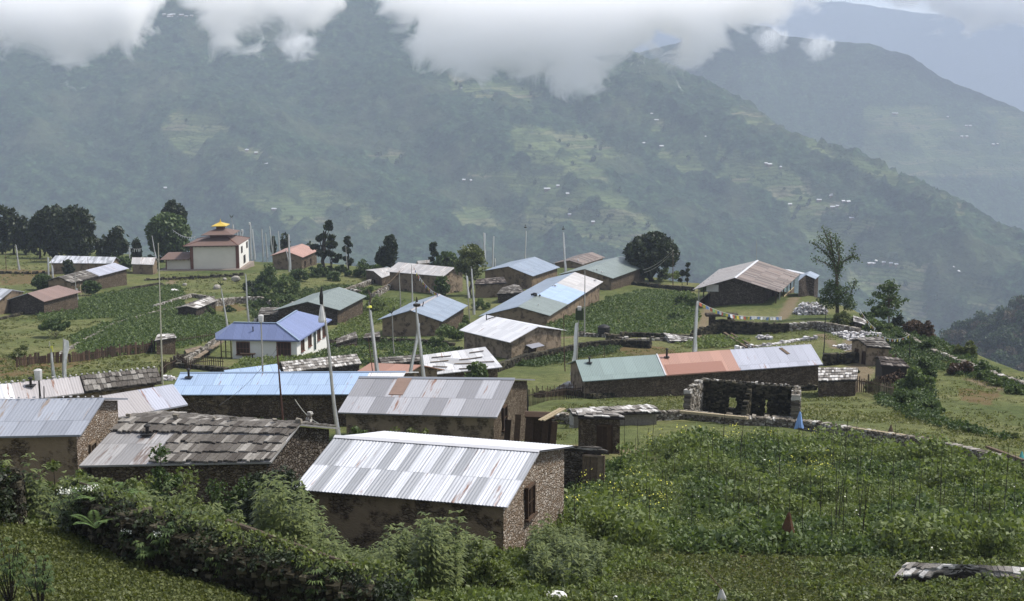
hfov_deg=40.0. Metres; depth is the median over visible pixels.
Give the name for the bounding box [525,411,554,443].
privy
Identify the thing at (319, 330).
window
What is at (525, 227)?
flag pole
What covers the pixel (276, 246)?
tree
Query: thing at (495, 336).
stone house
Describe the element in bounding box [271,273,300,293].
bush
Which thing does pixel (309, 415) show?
stone cairn
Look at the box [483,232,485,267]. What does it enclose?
flag pole
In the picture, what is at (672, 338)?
slab stack
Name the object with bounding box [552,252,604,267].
stone house
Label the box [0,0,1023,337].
mountain slope
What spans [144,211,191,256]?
tree
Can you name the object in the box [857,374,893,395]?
stick fence
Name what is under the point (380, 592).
ivy
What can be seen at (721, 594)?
scarecrow
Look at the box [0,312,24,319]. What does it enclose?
stone wall
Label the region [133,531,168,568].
shrub
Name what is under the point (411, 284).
flag pole
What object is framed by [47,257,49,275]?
flag pole
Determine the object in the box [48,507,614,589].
tall weeds
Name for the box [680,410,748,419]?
long timber
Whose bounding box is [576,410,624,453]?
shed
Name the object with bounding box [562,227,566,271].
flag pole
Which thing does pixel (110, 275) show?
stone house
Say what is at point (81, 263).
stone house
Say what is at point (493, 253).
flag pole
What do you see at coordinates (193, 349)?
concrete slab
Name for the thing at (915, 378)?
bush
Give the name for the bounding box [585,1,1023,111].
mountain range
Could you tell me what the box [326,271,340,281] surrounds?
bush
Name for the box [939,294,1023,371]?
forest
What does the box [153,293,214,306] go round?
stone wall
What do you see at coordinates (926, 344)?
bush
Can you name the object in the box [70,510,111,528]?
fern
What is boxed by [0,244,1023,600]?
ground
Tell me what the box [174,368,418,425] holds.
stone house
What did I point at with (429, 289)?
prayer flag string
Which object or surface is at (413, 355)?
flag pole
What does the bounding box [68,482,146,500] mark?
shrub
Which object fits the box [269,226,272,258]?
flag pole
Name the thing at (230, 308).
bush
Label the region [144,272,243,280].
stone wall
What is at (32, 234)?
tree
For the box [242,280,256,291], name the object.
bush
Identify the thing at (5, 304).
stone house
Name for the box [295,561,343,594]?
shrub
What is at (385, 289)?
stone wall
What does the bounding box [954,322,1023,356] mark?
wooded hill
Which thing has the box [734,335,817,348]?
stone wall
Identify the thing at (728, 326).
stone wall
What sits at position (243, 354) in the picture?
bench
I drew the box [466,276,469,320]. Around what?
flag pole
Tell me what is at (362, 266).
bush
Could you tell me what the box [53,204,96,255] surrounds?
tree
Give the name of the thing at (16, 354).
bush
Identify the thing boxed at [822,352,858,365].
stone wall
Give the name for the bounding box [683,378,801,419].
ruined house
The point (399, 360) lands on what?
shed
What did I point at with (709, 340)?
vegetable plants
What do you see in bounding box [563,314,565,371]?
utility pole
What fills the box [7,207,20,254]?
tree
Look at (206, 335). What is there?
stick fence
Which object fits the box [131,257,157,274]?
building
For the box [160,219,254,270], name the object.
temple
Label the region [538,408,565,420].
sawn planks
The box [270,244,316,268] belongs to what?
stone house
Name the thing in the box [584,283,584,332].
utility pole
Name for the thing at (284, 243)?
tree
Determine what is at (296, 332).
school building
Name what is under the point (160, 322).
flag pole
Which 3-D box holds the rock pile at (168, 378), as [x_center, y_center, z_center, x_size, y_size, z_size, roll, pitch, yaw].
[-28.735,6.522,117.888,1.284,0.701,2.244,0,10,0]
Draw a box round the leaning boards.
[504,414,557,443]
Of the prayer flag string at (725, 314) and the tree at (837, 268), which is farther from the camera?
the tree at (837, 268)
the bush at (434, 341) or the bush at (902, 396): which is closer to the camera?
the bush at (902, 396)
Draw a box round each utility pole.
[276,346,283,419]
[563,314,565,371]
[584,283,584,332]
[823,306,826,352]
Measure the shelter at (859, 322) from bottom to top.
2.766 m
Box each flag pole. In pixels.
[15,244,19,269]
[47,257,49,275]
[49,341,56,378]
[62,338,68,377]
[158,243,163,385]
[218,282,227,325]
[245,274,249,321]
[249,222,252,260]
[252,229,255,261]
[258,314,263,371]
[261,228,263,261]
[265,233,267,261]
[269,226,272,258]
[288,234,290,271]
[318,287,340,434]
[367,290,378,370]
[388,308,394,353]
[399,272,400,307]
[409,323,419,371]
[411,265,412,301]
[413,297,425,376]
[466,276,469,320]
[471,269,474,314]
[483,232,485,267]
[492,236,493,266]
[524,225,526,258]
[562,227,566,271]
[570,306,582,374]
[692,302,697,351]
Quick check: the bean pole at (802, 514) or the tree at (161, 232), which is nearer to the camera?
the bean pole at (802, 514)
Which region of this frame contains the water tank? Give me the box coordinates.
[597,324,609,336]
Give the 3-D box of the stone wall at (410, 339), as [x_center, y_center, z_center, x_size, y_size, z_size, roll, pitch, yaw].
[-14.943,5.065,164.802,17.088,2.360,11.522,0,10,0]
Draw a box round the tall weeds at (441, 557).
[0,452,467,600]
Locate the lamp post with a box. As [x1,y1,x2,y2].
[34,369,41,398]
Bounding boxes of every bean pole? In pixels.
[574,472,575,524]
[580,454,580,488]
[649,487,649,537]
[758,477,759,521]
[802,496,802,532]
[820,474,820,510]
[838,447,840,503]
[843,500,843,532]
[862,483,869,534]
[891,460,893,508]
[974,477,974,512]
[1004,461,1008,514]
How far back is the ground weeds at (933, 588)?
39.03 m
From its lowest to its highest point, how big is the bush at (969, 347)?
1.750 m
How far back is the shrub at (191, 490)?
44.40 m
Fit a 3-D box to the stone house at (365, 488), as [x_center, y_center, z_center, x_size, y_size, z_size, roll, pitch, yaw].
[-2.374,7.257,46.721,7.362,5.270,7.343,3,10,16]
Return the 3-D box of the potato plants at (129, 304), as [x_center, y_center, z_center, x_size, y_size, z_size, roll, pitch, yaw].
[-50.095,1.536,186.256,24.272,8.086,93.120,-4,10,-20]
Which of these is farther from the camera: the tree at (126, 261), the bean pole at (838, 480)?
the tree at (126, 261)
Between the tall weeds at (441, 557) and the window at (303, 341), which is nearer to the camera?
the tall weeds at (441, 557)
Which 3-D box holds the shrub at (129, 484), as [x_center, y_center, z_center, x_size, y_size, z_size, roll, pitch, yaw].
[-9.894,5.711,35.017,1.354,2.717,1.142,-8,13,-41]
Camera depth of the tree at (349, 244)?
256.04 m
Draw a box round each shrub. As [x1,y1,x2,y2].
[0,537,37,600]
[15,554,54,600]
[30,459,92,519]
[47,480,102,535]
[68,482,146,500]
[98,477,138,498]
[115,523,142,553]
[122,464,217,518]
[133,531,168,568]
[146,508,199,554]
[148,443,182,512]
[197,505,245,527]
[202,545,225,582]
[205,475,261,527]
[227,465,306,535]
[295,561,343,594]
[347,425,367,434]
[383,567,425,600]
[387,426,428,433]
[439,538,520,591]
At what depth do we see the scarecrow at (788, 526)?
45.88 m
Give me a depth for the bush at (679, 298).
201.54 m
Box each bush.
[147,254,163,261]
[205,305,215,314]
[223,305,236,311]
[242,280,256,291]
[245,283,270,296]
[251,296,278,307]
[253,263,277,286]
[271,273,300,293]
[278,293,298,303]
[288,268,309,281]
[308,263,331,277]
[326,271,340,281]
[333,264,347,272]
[344,269,363,276]
[355,259,382,276]
[358,286,378,299]
[363,296,386,310]
[427,336,447,347]
[435,322,467,339]
[462,315,470,324]
[471,297,490,309]
[657,267,680,280]
[667,312,684,318]
[674,295,694,303]
[829,311,853,325]
[859,304,886,319]
[861,319,896,332]
[885,331,918,345]
[891,314,904,326]
[891,391,917,404]
[892,378,909,388]
[901,319,923,332]
[905,365,935,389]
[912,340,937,351]
[916,356,937,378]
[917,320,935,336]
[917,399,945,413]
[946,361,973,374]
[952,340,977,356]
[974,360,989,371]
[976,370,992,379]
[990,375,1013,386]
[1002,431,1019,438]
[1004,385,1023,394]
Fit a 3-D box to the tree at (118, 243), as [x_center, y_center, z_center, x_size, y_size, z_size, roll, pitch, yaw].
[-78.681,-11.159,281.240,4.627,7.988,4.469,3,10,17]
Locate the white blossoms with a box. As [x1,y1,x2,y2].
[669,455,1020,549]
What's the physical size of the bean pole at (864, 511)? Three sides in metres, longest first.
2.541 x 0.121 x 0.051 m
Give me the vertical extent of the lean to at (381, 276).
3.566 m
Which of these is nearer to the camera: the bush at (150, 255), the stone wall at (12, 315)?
the stone wall at (12, 315)
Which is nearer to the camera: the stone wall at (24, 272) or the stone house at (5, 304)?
the stone house at (5, 304)
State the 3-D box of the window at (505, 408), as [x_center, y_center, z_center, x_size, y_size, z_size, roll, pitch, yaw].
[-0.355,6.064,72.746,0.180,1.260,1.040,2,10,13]
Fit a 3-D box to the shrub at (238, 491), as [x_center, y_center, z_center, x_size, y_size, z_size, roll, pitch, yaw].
[-9.005,6.918,45.771,2.256,2.447,2.051,-5,11,-28]
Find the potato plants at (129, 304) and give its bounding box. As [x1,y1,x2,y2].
[35,283,229,357]
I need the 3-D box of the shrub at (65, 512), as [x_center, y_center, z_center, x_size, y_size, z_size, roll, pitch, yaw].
[-8.387,4.154,27.450,1.083,1.302,0.917,5,11,26]
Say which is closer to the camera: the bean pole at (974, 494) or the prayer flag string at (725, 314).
the bean pole at (974, 494)
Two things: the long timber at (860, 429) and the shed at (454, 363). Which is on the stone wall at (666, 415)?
the long timber at (860, 429)
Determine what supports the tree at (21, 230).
on the ground
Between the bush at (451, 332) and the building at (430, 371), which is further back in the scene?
the bush at (451, 332)
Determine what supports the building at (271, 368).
on the ground
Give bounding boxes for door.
[313,331,315,350]
[582,454,604,483]
[596,424,612,453]
[861,351,865,364]
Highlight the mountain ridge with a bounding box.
[639,21,1023,230]
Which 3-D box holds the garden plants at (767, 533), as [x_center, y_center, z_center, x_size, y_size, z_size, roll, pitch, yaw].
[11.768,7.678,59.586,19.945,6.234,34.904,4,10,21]
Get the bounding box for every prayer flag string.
[413,266,437,296]
[697,301,753,319]
[754,316,781,319]
[875,332,908,341]
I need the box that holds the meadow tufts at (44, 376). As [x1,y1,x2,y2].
[0,248,364,382]
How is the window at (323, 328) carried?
in the school building at (296, 332)
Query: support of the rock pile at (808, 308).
on the ground
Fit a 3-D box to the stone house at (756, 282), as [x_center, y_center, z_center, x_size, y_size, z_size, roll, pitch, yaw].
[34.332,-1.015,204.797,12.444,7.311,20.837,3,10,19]
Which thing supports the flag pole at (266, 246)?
on the ground
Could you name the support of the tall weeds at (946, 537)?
on the ground
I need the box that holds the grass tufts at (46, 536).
[0,522,268,600]
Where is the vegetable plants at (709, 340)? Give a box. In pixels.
[228,296,750,419]
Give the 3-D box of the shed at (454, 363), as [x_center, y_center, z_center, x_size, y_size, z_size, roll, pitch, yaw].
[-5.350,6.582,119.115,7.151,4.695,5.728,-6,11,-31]
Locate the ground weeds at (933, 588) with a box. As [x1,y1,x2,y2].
[496,548,1023,600]
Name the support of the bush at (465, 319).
on the ground
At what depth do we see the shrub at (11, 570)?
21.47 m
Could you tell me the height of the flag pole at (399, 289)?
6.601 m
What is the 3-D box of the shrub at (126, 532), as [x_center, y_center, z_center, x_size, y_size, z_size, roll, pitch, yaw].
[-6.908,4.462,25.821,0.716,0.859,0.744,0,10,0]
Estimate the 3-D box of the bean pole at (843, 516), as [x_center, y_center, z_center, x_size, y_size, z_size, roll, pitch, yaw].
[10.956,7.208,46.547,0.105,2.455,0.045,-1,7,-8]
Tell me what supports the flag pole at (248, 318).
on the ground
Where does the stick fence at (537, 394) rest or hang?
on the ground
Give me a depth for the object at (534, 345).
148.52 m
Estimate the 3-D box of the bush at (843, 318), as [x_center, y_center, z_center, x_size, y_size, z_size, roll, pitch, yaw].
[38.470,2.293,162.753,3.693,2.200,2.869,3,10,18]
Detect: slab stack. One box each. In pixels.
[557,381,572,389]
[664,333,692,342]
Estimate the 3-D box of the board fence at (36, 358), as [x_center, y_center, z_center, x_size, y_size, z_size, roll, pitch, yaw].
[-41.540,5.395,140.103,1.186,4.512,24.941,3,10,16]
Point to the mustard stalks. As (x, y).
(669, 499)
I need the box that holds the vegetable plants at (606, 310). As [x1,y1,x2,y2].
[546,288,701,334]
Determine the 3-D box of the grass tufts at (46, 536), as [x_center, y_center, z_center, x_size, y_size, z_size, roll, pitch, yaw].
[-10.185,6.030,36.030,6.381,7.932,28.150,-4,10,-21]
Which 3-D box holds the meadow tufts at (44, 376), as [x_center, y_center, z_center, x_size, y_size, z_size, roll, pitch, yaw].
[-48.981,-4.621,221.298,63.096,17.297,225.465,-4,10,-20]
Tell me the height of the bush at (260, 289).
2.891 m
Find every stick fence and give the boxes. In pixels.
[159,356,175,377]
[175,332,215,341]
[176,351,223,368]
[528,381,582,406]
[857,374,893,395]
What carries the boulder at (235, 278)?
on the ground
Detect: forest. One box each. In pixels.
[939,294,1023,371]
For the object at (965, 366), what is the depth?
124.41 m
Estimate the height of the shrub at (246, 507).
2.950 m
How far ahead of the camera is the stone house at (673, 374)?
116.84 m
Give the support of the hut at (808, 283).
on the ground
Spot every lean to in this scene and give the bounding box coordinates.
[258,307,279,321]
[366,267,389,285]
[566,404,661,427]
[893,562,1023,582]
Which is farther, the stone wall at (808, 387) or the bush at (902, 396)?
the stone wall at (808, 387)
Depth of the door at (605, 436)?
72.27 m
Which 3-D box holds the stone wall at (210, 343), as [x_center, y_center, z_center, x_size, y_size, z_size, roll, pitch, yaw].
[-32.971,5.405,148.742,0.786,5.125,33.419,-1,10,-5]
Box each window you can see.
[88,440,96,480]
[236,342,250,355]
[276,342,290,355]
[301,339,305,352]
[308,334,312,347]
[317,328,321,341]
[322,325,325,337]
[502,404,507,431]
[524,481,537,522]
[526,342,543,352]
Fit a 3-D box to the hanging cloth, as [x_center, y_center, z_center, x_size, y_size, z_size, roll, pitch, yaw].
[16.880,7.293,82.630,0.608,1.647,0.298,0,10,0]
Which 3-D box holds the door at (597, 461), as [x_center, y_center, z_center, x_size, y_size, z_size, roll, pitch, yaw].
[3.568,7.500,61.451,0.980,1.560,0.120,2,10,13]
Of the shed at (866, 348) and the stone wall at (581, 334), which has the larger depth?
the stone wall at (581, 334)
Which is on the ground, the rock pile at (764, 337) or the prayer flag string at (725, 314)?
the rock pile at (764, 337)
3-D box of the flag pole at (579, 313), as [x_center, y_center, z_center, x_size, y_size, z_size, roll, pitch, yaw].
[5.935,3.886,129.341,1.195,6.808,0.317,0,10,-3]
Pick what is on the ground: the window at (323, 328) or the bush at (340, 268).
the bush at (340, 268)
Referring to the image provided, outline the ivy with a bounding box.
[0,463,418,600]
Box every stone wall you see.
[0,271,45,273]
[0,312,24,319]
[0,467,375,600]
[59,306,178,355]
[112,282,171,292]
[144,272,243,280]
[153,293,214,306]
[173,350,228,371]
[176,338,221,363]
[215,296,278,305]
[290,278,373,302]
[329,337,455,345]
[350,283,390,299]
[498,339,651,371]
[535,383,817,398]
[552,409,1023,468]
[578,331,666,340]
[605,331,693,339]
[631,281,694,290]
[691,319,789,335]
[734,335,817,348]
[789,321,860,335]
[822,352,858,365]
[903,331,1023,384]
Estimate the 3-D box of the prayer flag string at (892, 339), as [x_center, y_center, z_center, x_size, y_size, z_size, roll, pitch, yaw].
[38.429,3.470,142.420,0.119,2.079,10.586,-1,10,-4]
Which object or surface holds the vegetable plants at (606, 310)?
on the ground
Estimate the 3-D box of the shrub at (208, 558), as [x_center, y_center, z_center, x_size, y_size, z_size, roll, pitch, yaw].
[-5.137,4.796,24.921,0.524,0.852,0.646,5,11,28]
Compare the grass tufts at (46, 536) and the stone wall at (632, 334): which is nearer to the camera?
the grass tufts at (46, 536)
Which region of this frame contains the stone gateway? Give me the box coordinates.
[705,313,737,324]
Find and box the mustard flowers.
[566,424,834,508]
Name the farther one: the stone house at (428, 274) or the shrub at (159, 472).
the stone house at (428, 274)
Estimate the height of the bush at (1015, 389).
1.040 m
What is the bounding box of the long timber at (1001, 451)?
[985,446,1023,461]
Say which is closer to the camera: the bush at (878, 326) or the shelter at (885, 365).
the shelter at (885, 365)
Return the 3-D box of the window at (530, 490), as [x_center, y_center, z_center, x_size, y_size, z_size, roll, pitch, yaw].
[0.606,6.437,45.046,0.180,1.110,0.940,3,10,19]
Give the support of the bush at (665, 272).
on the ground
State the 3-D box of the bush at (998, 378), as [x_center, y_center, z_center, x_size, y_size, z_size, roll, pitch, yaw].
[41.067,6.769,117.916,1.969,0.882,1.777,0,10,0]
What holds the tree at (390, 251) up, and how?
on the ground
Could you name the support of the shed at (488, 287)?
on the ground
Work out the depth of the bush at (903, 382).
113.56 m
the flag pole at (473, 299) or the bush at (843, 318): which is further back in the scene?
the flag pole at (473, 299)
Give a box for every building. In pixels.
[0,366,161,398]
[98,384,187,419]
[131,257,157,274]
[215,310,331,358]
[223,364,280,371]
[358,363,444,376]
[416,260,429,264]
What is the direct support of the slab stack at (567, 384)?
on the ground
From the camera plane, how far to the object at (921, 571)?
40.10 m
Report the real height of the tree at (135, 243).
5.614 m
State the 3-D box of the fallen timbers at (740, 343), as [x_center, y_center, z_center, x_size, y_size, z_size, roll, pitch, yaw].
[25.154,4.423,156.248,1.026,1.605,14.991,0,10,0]
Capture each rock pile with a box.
[161,375,177,380]
[756,334,772,339]
[792,302,827,314]
[831,330,885,340]
[832,343,851,350]
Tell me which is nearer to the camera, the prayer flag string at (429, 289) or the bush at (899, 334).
the bush at (899, 334)
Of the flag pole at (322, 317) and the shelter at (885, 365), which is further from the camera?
the shelter at (885, 365)
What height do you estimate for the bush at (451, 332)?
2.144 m
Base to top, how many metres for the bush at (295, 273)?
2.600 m
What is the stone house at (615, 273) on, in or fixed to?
on the ground
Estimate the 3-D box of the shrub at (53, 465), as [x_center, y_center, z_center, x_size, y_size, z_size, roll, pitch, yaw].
[-11.733,5.712,36.541,1.807,3.442,1.287,0,10,0]
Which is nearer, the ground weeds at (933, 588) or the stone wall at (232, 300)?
the ground weeds at (933, 588)
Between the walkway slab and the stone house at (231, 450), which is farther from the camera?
the walkway slab
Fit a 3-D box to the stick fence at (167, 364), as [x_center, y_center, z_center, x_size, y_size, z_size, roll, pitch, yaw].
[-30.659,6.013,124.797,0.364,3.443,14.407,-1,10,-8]
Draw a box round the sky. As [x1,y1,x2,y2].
[538,0,1023,26]
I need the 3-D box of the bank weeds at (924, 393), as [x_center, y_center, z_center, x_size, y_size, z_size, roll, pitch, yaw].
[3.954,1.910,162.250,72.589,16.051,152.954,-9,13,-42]
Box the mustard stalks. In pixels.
[562,426,838,517]
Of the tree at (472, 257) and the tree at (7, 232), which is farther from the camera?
the tree at (7, 232)
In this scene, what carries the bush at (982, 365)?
on the ground
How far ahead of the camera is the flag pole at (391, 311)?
149.21 m
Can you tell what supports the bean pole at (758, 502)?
on the ground
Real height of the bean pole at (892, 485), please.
2.821 m
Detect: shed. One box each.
[277,354,361,371]
[336,331,357,346]
[363,332,380,342]
[378,355,419,364]
[419,347,501,376]
[474,277,506,297]
[497,284,523,302]
[564,445,608,490]
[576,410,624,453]
[817,367,858,396]
[849,336,891,364]
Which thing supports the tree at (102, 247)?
on the ground
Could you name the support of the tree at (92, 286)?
on the ground
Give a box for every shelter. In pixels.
[853,316,866,327]
[874,356,909,380]
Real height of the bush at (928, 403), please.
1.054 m
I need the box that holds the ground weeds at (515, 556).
[23,513,703,600]
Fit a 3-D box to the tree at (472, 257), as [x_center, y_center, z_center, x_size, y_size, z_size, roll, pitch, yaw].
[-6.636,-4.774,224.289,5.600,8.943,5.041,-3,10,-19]
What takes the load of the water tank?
on the ground
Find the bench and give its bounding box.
[240,353,255,357]
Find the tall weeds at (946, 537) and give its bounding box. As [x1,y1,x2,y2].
[564,422,1023,560]
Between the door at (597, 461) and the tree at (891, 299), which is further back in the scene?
the tree at (891, 299)
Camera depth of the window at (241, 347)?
147.65 m
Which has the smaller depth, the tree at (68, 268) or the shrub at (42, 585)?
the shrub at (42, 585)
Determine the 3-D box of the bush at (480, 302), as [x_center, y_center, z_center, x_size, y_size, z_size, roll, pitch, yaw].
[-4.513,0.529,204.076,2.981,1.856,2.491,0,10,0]
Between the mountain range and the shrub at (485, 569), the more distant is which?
the mountain range
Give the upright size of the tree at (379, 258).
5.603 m
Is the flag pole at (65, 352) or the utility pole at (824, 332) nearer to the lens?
the flag pole at (65, 352)
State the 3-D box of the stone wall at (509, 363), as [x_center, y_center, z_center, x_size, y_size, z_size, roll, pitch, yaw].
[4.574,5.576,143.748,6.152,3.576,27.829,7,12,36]
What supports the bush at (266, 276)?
on the ground
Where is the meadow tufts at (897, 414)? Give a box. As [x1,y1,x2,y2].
[505,324,1023,455]
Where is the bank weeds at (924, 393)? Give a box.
[244,283,1023,440]
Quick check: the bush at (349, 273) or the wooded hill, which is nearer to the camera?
the bush at (349, 273)
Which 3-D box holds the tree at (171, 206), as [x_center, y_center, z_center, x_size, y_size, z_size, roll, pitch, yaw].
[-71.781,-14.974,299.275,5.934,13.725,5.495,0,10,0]
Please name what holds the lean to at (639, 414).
on the ground
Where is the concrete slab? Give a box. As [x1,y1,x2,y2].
[185,346,201,352]
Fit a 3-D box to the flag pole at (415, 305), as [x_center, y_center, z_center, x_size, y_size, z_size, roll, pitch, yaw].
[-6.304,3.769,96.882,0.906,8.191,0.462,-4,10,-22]
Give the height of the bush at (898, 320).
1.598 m
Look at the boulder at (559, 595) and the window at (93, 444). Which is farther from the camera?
the window at (93, 444)
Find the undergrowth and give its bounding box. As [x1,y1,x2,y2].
[0,460,417,584]
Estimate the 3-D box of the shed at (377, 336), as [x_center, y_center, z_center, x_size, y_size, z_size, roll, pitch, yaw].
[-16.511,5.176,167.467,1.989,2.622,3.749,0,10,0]
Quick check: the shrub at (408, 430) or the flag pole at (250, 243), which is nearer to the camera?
the shrub at (408, 430)
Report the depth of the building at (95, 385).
74.01 m
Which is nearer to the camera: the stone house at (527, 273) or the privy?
the privy
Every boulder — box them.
[231,276,240,281]
[547,590,566,596]
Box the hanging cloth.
[794,411,803,431]
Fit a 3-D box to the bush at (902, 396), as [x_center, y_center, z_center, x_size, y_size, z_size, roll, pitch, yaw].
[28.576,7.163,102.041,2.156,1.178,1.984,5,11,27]
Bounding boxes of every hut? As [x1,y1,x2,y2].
[155,333,176,354]
[177,297,216,315]
[798,271,819,297]
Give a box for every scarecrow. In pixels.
[716,589,725,600]
[782,512,794,532]
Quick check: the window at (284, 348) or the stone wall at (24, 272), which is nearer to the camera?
the window at (284, 348)
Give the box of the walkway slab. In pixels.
[193,341,223,358]
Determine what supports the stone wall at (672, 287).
on the ground
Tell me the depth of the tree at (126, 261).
254.22 m
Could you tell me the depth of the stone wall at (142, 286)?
230.59 m
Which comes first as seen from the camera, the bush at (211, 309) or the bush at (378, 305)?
the bush at (211, 309)
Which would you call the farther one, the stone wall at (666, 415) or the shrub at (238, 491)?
the stone wall at (666, 415)
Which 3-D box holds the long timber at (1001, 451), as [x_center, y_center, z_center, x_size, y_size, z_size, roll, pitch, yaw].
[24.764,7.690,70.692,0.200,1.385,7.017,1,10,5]
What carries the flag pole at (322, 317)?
on the ground
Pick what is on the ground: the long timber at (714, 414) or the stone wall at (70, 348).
the stone wall at (70, 348)
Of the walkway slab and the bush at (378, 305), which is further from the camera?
the bush at (378, 305)
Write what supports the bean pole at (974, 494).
on the ground
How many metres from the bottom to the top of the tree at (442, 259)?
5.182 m
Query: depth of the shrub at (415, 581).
24.68 m
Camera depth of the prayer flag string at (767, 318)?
139.98 m
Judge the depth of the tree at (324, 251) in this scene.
249.46 m
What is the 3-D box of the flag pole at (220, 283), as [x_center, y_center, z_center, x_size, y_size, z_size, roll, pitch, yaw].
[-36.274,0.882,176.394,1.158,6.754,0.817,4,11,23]
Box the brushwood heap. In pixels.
[879,368,906,384]
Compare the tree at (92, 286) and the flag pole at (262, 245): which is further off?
the flag pole at (262, 245)
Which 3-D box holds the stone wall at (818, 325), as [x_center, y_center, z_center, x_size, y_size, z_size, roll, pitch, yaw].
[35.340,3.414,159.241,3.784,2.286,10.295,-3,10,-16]
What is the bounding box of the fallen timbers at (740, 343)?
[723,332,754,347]
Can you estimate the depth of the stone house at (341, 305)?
190.09 m
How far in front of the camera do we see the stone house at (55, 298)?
191.53 m
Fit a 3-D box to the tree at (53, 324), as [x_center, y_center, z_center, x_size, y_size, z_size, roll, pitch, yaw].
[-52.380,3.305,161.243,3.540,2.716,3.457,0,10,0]
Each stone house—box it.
[0,288,23,313]
[0,396,127,494]
[7,285,80,314]
[45,263,128,292]
[49,255,119,273]
[79,410,339,504]
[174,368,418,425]
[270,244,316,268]
[273,287,366,324]
[295,431,572,552]
[338,376,534,440]
[378,294,467,335]
[386,262,462,293]
[459,314,565,358]
[478,272,602,325]
[485,257,559,288]
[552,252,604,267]
[558,256,644,289]
[567,343,822,397]
[693,260,799,306]
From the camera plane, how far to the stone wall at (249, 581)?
24.95 m
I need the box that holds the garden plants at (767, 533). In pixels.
[558,421,1023,561]
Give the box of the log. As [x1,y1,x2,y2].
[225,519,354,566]
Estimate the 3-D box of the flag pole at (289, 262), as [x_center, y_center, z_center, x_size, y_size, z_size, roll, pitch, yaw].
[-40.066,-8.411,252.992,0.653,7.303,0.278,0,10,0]
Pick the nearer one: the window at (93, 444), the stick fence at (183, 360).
the window at (93, 444)
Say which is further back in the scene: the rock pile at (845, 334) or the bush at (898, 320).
the bush at (898, 320)
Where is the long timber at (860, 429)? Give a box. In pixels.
[852,427,905,434]
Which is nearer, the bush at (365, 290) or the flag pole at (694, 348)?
the flag pole at (694, 348)
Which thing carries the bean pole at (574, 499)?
on the ground
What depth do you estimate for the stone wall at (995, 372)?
130.98 m
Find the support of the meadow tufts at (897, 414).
on the ground
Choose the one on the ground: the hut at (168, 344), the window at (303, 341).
the hut at (168, 344)
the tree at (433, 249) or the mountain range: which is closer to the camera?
the tree at (433, 249)
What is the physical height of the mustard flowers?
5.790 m
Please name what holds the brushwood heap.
on the ground
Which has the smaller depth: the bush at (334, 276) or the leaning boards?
the leaning boards
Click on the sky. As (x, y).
(587, 13)
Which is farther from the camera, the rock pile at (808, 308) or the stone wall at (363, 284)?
the stone wall at (363, 284)
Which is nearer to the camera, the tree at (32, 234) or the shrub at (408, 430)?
the shrub at (408, 430)
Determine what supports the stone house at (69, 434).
on the ground
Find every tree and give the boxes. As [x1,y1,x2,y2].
[0,204,16,253]
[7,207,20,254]
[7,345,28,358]
[14,215,35,254]
[26,212,45,258]
[30,273,51,289]
[35,203,64,258]
[38,317,70,336]
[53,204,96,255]
[62,259,75,274]
[79,280,101,294]
[94,234,111,256]
[107,225,130,256]
[118,256,131,267]
[131,237,142,256]
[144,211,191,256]
[161,199,187,219]
[270,236,277,253]
[280,232,290,250]
[309,219,337,266]
[325,240,342,270]
[342,235,353,269]
[374,246,386,267]
[381,234,398,267]
[428,241,438,264]
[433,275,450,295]
[434,250,458,266]
[453,243,487,294]
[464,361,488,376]
[622,231,679,280]
[677,270,684,281]
[683,262,690,284]
[809,226,862,313]
[863,279,909,322]
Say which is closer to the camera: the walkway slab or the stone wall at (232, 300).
the walkway slab
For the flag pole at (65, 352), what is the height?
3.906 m
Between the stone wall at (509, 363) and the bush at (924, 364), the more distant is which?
the stone wall at (509, 363)
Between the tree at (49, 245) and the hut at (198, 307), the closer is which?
the hut at (198, 307)
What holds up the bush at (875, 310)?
on the ground
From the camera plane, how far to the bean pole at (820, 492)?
51.34 m
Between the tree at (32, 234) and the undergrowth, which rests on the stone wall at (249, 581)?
the undergrowth
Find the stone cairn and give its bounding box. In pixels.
[305,411,312,421]
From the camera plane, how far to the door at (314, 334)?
153.31 m
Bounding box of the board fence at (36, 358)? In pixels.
[16,340,155,367]
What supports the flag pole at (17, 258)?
on the ground
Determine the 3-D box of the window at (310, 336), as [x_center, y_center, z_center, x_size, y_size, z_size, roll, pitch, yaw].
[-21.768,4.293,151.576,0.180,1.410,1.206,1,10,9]
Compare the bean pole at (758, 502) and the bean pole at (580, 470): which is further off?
the bean pole at (580, 470)
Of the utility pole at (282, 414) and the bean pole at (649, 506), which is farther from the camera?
the utility pole at (282, 414)
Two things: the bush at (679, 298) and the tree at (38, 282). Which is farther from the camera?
the tree at (38, 282)
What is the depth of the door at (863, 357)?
133.16 m

